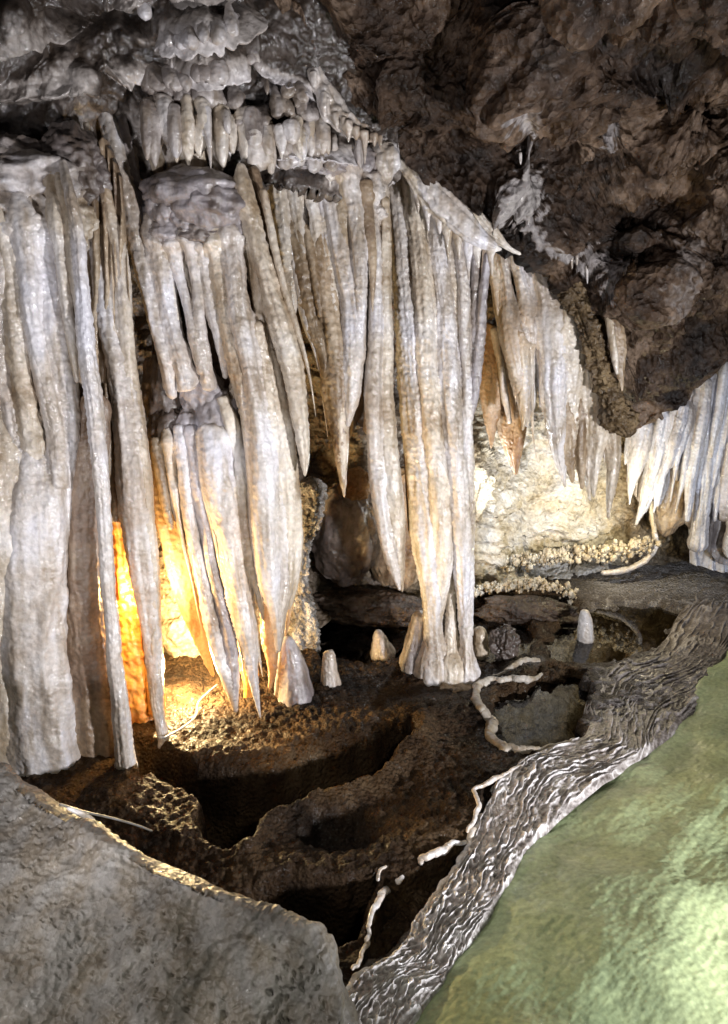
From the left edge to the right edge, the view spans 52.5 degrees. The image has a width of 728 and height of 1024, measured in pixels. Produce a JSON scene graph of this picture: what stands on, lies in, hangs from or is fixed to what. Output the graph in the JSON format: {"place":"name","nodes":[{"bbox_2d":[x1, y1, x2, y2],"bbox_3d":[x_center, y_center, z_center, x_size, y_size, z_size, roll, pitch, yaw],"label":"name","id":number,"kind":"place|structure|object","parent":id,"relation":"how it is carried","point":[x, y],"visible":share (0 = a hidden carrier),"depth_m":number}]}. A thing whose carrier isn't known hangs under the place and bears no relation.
{"place":"outdoors","nodes":[
{"label":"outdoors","id":0,"kind":"place"},
{"bbox_2d":[21,561,727,986],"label":"cave floor","id":1,"kind":"structure","parent":0,"point":[325,805],"depth_m":2.98},
{"bbox_2d":[0,120,134,776],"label":"flowstone column","id":2,"kind":"structure","parent":1,"relation":"on","point":[41,391],"depth_m":2.60},
{"bbox_2d":[54,158,137,769],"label":"flowstone column","id":3,"kind":"structure","parent":1,"relation":"on","point":[103,721],"depth_m":2.75},
{"bbox_2d":[74,120,169,748],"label":"flowstone column","id":4,"kind":"structure","parent":1,"relation":"on","point":[133,478],"depth_m":2.77},
{"bbox_2d":[112,522,165,723],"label":"flowstone column","id":5,"kind":"structure","parent":1,"relation":"on","point":[132,654],"depth_m":3.18},
{"bbox_2d":[0,762,358,1023],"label":"boulder","id":6,"kind":"object","parent":1,"relation":"on","point":[100,923],"visible":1,"depth_m":1.57},
{"bbox_2d":[59,803,152,831],"bbox_3d":[-0.754,0.962,2.284,0.039,0.585,0.619,6,15,7],"label":"electric cable","id":7,"kind":"object","parent":6,"relation":"on","point":[106,816],"visible":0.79,"depth_m":2.22},
{"bbox_2d":[66,807,94,819],"bbox_3d":[-0.726,0.777,1.894,0.078,0.044,0.013,4,15,0],"label":"cable wrap","id":8,"kind":"object","parent":7,"relation":"attached to","point":[79,813],"visible":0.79,"depth_m":1.89},
{"bbox_2d":[163,684,217,738],"bbox_3d":[-0.754,0.888,3.317,0.052,0.028,0.537,7,15,11],"label":"electric cable","id":9,"kind":"object","parent":1,"relation":"on","point":[189,722],"visible":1,"depth_m":3.25},
{"bbox_2d":[274,636,313,707],"bbox_3d":[-0.329,0.793,3.528,0.198,0.443,0.232,4,15,0],"label":"stalagmite","id":10,"kind":"object","parent":1,"relation":"on","point":[293,686],"visible":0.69,"depth_m":3.44},
{"bbox_2d":[284,476,327,654],"bbox_3d":[-0.325,0.330,4.017,0.231,1.062,0.257,4,15,0],"label":"rock pillar","id":11,"kind":"object","parent":1,"relation":"on","point":[303,632],"visible":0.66,"depth_m":3.99},
{"bbox_2d":[320,649,340,687],"bbox_3d":[-0.161,0.802,3.666,0.112,0.244,0.125,4,15,0],"label":"stalagmite","id":12,"kind":"object","parent":1,"relation":"on","point":[330,677],"visible":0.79,"depth_m":3.63},
{"bbox_2d":[351,875,403,969],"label":"rimstone dam","id":13,"kind":"structure","parent":1,"relation":"on","point":[383,892],"depth_m":2.27},
{"bbox_2d":[376,865,386,880],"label":"rimstone dam","id":14,"kind":"structure","parent":1,"relation":"on","point":[380,869],"depth_m":2.45},
{"bbox_2d":[346,813,482,991],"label":"rimstone dam","id":15,"kind":"structure","parent":1,"relation":"on","point":[471,834],"depth_m":2.46},
{"bbox_2d":[390,173,489,693],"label":"tall column","id":16,"kind":"structure","parent":1,"relation":"on","point":[440,307],"depth_m":3.48},
{"bbox_2d":[417,840,467,865],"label":"rimstone dam","id":17,"kind":"structure","parent":1,"relation":"on","point":[444,849],"depth_m":2.55},
{"bbox_2d":[488,624,520,660],"bbox_3d":[0.770,0.729,4.075,0.170,0.238,0.153,13,18,31],"label":"rock","id":18,"kind":"object","parent":1,"relation":"on","point":[504,641],"visible":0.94,"depth_m":4.03},
{"bbox_2d":[492,657,540,675],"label":"rimstone dam","id":19,"kind":"structure","parent":1,"relation":"on","point":[516,664],"depth_m":3.99},
{"bbox_2d":[466,742,567,832],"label":"rimstone dam","id":20,"kind":"structure","parent":1,"relation":"on","point":[488,782],"depth_m":2.90},
{"bbox_2d":[470,672,574,754],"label":"rimstone dam","id":21,"kind":"structure","parent":1,"relation":"on","point":[491,724],"depth_m":3.45},
{"bbox_2d":[473,594,579,625],"bbox_3d":[1.067,0.657,4.770,0.754,0.226,0.296,4,15,0],"label":"rock","id":22,"kind":"object","parent":1,"relation":"on","point":[516,609],"visible":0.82,"depth_m":4.68},
{"bbox_2d":[474,574,578,604],"bbox_3d":[1.045,0.492,4.911,0.776,0.219,0.249,4,15,0],"label":"popcorn","id":23,"kind":"object","parent":22,"relation":"on","point":[543,585],"visible":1,"depth_m":4.83},
{"bbox_2d":[348,576,727,1023],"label":"rimstone bank","id":24,"kind":"structure","parent":1,"relation":"on","point":[535,797],"depth_m":2.86},
{"bbox_2d":[416,650,727,1023],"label":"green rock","id":25,"kind":"object","parent":1,"relation":"on","point":[611,907],"visible":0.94,"depth_m":2.27},
{"bbox_2d":[127,179,692,657],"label":"cave wall","id":26,"kind":"structure","parent":0,"point":[533,505],"depth_m":5.09},
{"bbox_2d":[311,483,380,586],"bbox_3d":[-0.105,0.137,4.441,0.427,0.667,0.257,4,15,0],"label":"rock lobe","id":27,"kind":"object","parent":26,"relation":"attached to","point":[345,548],"visible":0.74,"depth_m":4.34},
{"bbox_2d":[337,466,369,500],"bbox_3d":[-0.049,-0.162,4.305,0.214,0.209,0.136,4,15,0],"label":"rock lobe","id":28,"kind":"object","parent":27,"relation":"on","point":[358,486],"visible":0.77,"depth_m":4.26},
{"bbox_2d":[313,586,422,627],"bbox_3d":[0.014,0.605,4.609,0.923,0.233,0.348,4,15,0],"label":"rock lobe","id":29,"kind":"object","parent":26,"relation":"attached to","point":[376,607],"visible":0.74,"depth_m":4.49},
{"bbox_2d":[371,466,417,589],"bbox_3d":[0.228,0.109,4.577,0.459,0.802,0.228,4,15,0],"label":"rock lobe","id":30,"kind":"object","parent":26,"relation":"attached to","point":[380,572],"visible":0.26,"depth_m":4.57},
{"bbox_2d":[481,535,661,579],"bbox_3d":[1.423,0.304,5.270,1.302,0.403,0.265,4,15,0],"label":"popcorn","id":31,"kind":"object","parent":26,"relation":"attached to","point":[577,554],"visible":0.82,"depth_m":5.17},
{"bbox_2d":[601,532,658,574],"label":"rimstone dam","id":32,"kind":"structure","parent":31,"relation":"on","point":[645,559],"depth_m":5.22},
{"bbox_2d":[319,606,532,663],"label":"pool water","id":33,"kind":"structure","parent":0,"point":[352,643],"depth_m":4.38},
{"bbox_2d":[370,629,395,663],"bbox_3d":[0.106,0.743,4.067,0.142,0.203,0.156,4,15,0],"label":"stalagmite","id":34,"kind":"object","parent":33,"relation":"on","point":[382,651],"visible":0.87,"depth_m":4.02},
{"bbox_2d":[472,626,489,660],"bbox_3d":[0.658,0.741,4.158,0.105,0.208,0.111,4,15,0],"label":"stalagmite","id":35,"kind":"object","parent":33,"relation":"on","point":[481,649],"visible":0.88,"depth_m":4.12},
{"bbox_2d":[273,0,727,428],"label":"cave ceiling","id":36,"kind":"structure","parent":0,"point":[608,119],"depth_m":2.95},
{"bbox_2d":[0,0,400,202],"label":"flowstone mass","id":37,"kind":"object","parent":36,"relation":"hanging from","point":[226,86],"visible":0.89,"depth_m":2.58},
{"bbox_2d":[97,112,315,717],"bbox_3d":[-0.620,-0.277,3.007,0.845,2.575,0.370,4,15,0],"label":"flowstone drapery","id":38,"kind":"object","parent":37,"relation":"hanging from","point":[223,389],"visible":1,"depth_m":2.92},
{"bbox_2d":[267,137,400,496],"bbox_3d":[-0.161,-0.797,3.147,0.624,1.500,0.294,4,15,0],"label":"flowstone drapery","id":39,"kind":"object","parent":36,"relation":"hanging from","point":[328,251],"visible":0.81,"depth_m":3.02},
{"bbox_2d":[363,196,405,591],"bbox_3d":[0.089,-0.460,3.217,0.296,1.722,0.124,4,15,0],"label":"stalactite","id":40,"kind":"object","parent":39,"relation":"hanging from","point":[385,481],"visible":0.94,"depth_m":3.19},
{"bbox_2d":[399,155,520,279],"bbox_3d":[0.353,-1.300,3.134,0.684,0.593,0.129,4,15,0],"label":"flowstone ledge","id":41,"kind":"object","parent":36,"relation":"attached to","point":[459,221],"visible":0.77,"depth_m":3.12},
{"bbox_2d":[519,152,521,164],"bbox_3d":[0.638,-1.445,3.017,0.016,0.049,0.016,4,15,0],"label":"soda straw","id":42,"kind":"object","parent":36,"relation":"hanging from","point":[520,157],"visible":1,"depth_m":3.01},
{"bbox_2d":[489,253,621,518],"bbox_3d":[1.016,-0.727,4.023,0.906,1.514,0.260,4,15,0],"label":"flowstone drapery","id":43,"kind":"object","parent":36,"relation":"hanging from","point":[539,339],"visible":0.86,"depth_m":3.93},
{"bbox_2d":[479,322,526,474],"bbox_3d":[0.817,-0.658,4.384,0.350,0.892,0.155,4,15,0],"label":"drapery shield","id":44,"kind":"object","parent":43,"relation":"hanging from","point":[500,409],"visible":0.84,"depth_m":4.36},
{"bbox_2d":[575,255,578,264],"bbox_3d":[1.020,-1.208,3.545,0.018,0.052,0.017,-6,18,-31],"label":"soda straw","id":45,"kind":"object","parent":36,"relation":"hanging from","point":[576,258],"visible":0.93,"depth_m":3.54},
{"bbox_2d":[585,266,588,283],"bbox_3d":[1.081,-1.155,3.586,0.024,0.090,0.017,4,15,0],"label":"soda straw","id":46,"kind":"object","parent":36,"relation":"hanging from","point":[586,272],"visible":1,"depth_m":3.58},
{"bbox_2d":[542,275,639,437],"bbox_3d":[1.152,-0.836,3.808,0.649,0.887,0.164,4,15,0],"label":"rock seam","id":47,"kind":"object","parent":36,"relation":"attached to","point":[618,414],"visible":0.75,"depth_m":3.81},
{"bbox_2d":[604,317,626,390],"bbox_3d":[1.258,-0.892,3.716,0.179,0.560,0.072,4,15,0],"label":"stalactite","id":48,"kind":"object","parent":36,"relation":"hanging from","point":[616,334],"visible":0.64,"depth_m":3.71},
{"bbox_2d":[624,362,727,572],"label":"flowstone curtain","id":49,"kind":"object","parent":36,"relation":"hanging from","point":[676,461],"visible":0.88,"depth_m":5.02},
{"bbox_2d":[493,677,587,746],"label":"pool water","id":50,"kind":"structure","parent":0,"point":[540,714],"depth_m":3.65},
{"bbox_2d":[527,606,677,663],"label":"pool water","id":51,"kind":"structure","parent":0,"point":[622,633],"depth_m":4.55},
{"bbox_2d":[577,609,593,643],"bbox_3d":[1.340,0.701,4.447,0.109,0.237,0.114,4,15,0],"label":"stalagmite","id":52,"kind":"object","parent":51,"relation":"on","point":[585,632],"visible":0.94,"depth_m":4.41}
]}

